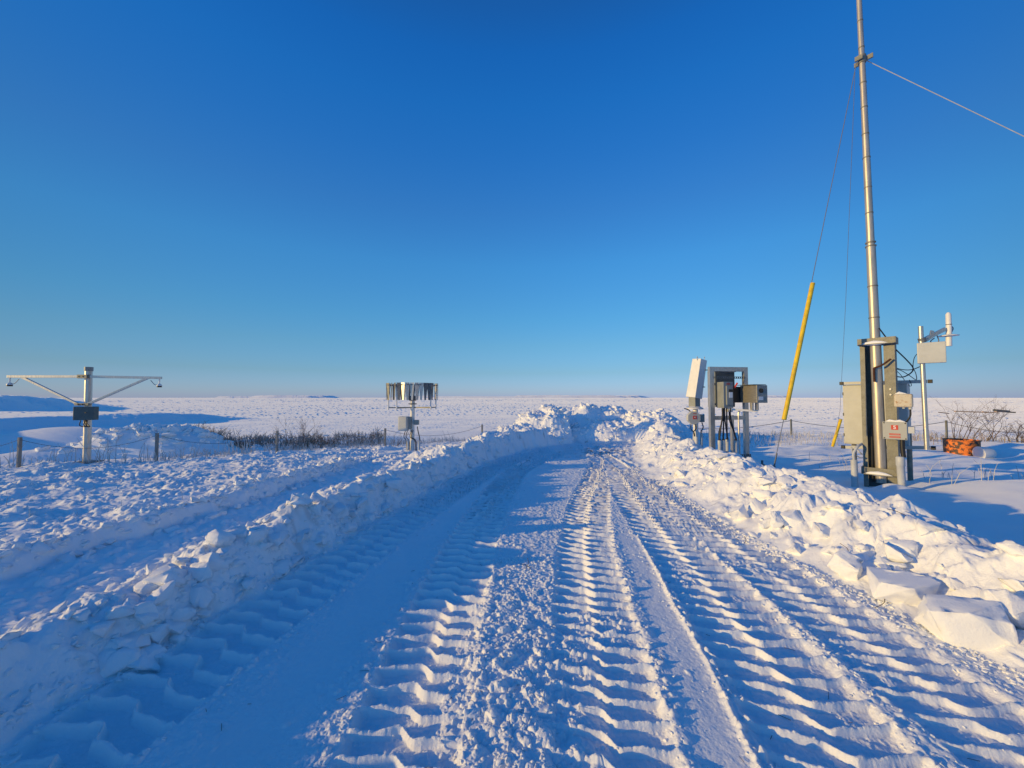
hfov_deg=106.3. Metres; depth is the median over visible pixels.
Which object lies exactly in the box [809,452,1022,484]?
dry stalks
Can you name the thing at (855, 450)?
hose bundle
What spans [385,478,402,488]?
snow block
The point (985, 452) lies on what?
plastic bucket
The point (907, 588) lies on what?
snow block
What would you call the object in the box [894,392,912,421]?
junction box
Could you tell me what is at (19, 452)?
rope fence
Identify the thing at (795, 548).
snow block
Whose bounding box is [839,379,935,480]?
cabinet rack
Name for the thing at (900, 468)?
conduit pipe
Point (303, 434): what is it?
bare bush
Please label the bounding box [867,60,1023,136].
guy wire
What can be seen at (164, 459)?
frosted grass
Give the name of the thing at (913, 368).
cable bundle
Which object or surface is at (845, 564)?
snow block
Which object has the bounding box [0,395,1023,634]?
snow ground
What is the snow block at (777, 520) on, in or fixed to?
on the snow bank at (974, 563)
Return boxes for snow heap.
[498,404,704,442]
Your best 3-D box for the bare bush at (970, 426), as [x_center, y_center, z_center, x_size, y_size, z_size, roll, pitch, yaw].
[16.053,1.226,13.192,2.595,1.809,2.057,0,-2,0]
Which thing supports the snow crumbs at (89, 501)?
on the snow ground at (991, 510)
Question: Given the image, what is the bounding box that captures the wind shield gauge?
[386,382,437,450]
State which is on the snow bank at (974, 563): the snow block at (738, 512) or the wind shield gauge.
the snow block at (738, 512)
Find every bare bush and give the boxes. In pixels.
[193,421,229,435]
[274,413,322,441]
[300,436,341,444]
[392,434,408,445]
[933,397,1022,440]
[1000,419,1023,442]
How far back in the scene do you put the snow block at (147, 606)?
2.46 m
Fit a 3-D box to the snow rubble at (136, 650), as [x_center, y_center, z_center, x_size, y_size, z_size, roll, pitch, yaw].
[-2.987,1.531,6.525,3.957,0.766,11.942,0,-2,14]
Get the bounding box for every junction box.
[882,419,914,457]
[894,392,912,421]
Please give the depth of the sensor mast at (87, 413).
9.29 m
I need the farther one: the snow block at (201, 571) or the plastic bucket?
the plastic bucket
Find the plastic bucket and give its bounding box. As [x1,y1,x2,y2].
[972,447,996,458]
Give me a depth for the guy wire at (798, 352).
6.74 m
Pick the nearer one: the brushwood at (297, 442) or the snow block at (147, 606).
the snow block at (147, 606)
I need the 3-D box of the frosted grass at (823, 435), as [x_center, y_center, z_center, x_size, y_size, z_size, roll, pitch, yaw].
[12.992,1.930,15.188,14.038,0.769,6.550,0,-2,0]
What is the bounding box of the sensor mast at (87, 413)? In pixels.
[6,367,161,463]
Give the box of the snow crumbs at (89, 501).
[0,446,382,545]
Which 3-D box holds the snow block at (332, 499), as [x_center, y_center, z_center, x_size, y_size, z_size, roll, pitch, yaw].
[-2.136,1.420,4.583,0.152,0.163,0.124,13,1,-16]
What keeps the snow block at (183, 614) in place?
on the snow bank at (23, 653)
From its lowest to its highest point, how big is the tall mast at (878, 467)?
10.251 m
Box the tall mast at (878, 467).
[854,0,899,486]
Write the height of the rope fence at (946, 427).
0.874 m
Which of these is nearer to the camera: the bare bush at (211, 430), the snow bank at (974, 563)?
the snow bank at (974, 563)
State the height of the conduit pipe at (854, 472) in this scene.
0.695 m
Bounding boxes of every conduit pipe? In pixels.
[850,459,858,486]
[895,456,905,485]
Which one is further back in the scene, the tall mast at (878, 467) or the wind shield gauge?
the wind shield gauge
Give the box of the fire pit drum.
[942,438,981,455]
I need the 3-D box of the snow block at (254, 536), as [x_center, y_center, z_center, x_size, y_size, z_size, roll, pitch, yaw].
[-2.264,1.336,3.370,0.140,0.119,0.129,6,1,-5]
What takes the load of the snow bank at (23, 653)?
on the snow ground at (991, 510)
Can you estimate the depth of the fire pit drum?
11.05 m
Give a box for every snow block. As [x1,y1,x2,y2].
[133,601,158,620]
[171,607,195,620]
[187,562,212,581]
[244,529,264,543]
[327,495,339,504]
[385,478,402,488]
[728,504,748,520]
[770,511,784,528]
[785,542,800,553]
[827,548,863,580]
[866,566,940,605]
[878,564,891,570]
[913,594,1018,650]
[980,589,1023,629]
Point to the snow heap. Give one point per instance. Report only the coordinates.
(559, 431)
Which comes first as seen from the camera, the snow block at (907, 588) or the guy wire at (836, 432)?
the snow block at (907, 588)
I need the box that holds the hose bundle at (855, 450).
[850,443,862,459]
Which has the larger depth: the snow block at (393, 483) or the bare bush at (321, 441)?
the bare bush at (321, 441)
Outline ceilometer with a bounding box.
[684,357,706,446]
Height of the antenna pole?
2.307 m
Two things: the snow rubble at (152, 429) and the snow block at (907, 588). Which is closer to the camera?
the snow block at (907, 588)
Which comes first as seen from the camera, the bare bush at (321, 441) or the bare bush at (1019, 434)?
the bare bush at (1019, 434)
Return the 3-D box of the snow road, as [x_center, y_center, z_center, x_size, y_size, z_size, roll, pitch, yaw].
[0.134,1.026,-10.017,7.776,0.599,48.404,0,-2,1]
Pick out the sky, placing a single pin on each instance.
(208, 198)
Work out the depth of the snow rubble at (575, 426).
14.18 m
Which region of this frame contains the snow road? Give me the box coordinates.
[0,437,1023,767]
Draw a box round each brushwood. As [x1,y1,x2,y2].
[196,422,382,449]
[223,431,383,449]
[912,429,1023,444]
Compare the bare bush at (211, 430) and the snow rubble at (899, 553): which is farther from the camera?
the bare bush at (211, 430)
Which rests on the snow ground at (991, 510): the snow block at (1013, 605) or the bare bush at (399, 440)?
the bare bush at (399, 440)
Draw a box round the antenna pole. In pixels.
[917,312,959,449]
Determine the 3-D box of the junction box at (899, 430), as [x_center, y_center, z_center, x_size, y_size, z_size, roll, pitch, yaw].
[6.604,0.928,6.551,0.164,0.640,0.385,2,-3,-39]
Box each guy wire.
[773,62,856,466]
[831,79,854,446]
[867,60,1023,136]
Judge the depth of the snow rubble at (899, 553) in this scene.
3.65 m
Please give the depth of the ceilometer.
9.51 m
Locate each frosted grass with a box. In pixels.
[0,430,457,467]
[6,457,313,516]
[699,427,1022,447]
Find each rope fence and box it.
[1,424,482,467]
[698,419,1014,437]
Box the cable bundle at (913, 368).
[878,328,919,385]
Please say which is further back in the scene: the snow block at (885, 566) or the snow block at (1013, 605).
the snow block at (885, 566)
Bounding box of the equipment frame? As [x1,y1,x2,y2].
[707,367,767,465]
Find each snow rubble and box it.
[0,428,521,764]
[35,422,262,455]
[497,402,699,441]
[636,423,1023,687]
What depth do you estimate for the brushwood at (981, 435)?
13.11 m
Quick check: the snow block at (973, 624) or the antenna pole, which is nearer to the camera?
the snow block at (973, 624)
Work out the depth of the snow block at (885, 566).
3.22 m
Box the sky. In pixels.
[0,0,1023,397]
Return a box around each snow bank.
[0,427,566,724]
[631,421,1023,670]
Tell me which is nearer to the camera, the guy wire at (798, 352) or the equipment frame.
the guy wire at (798, 352)

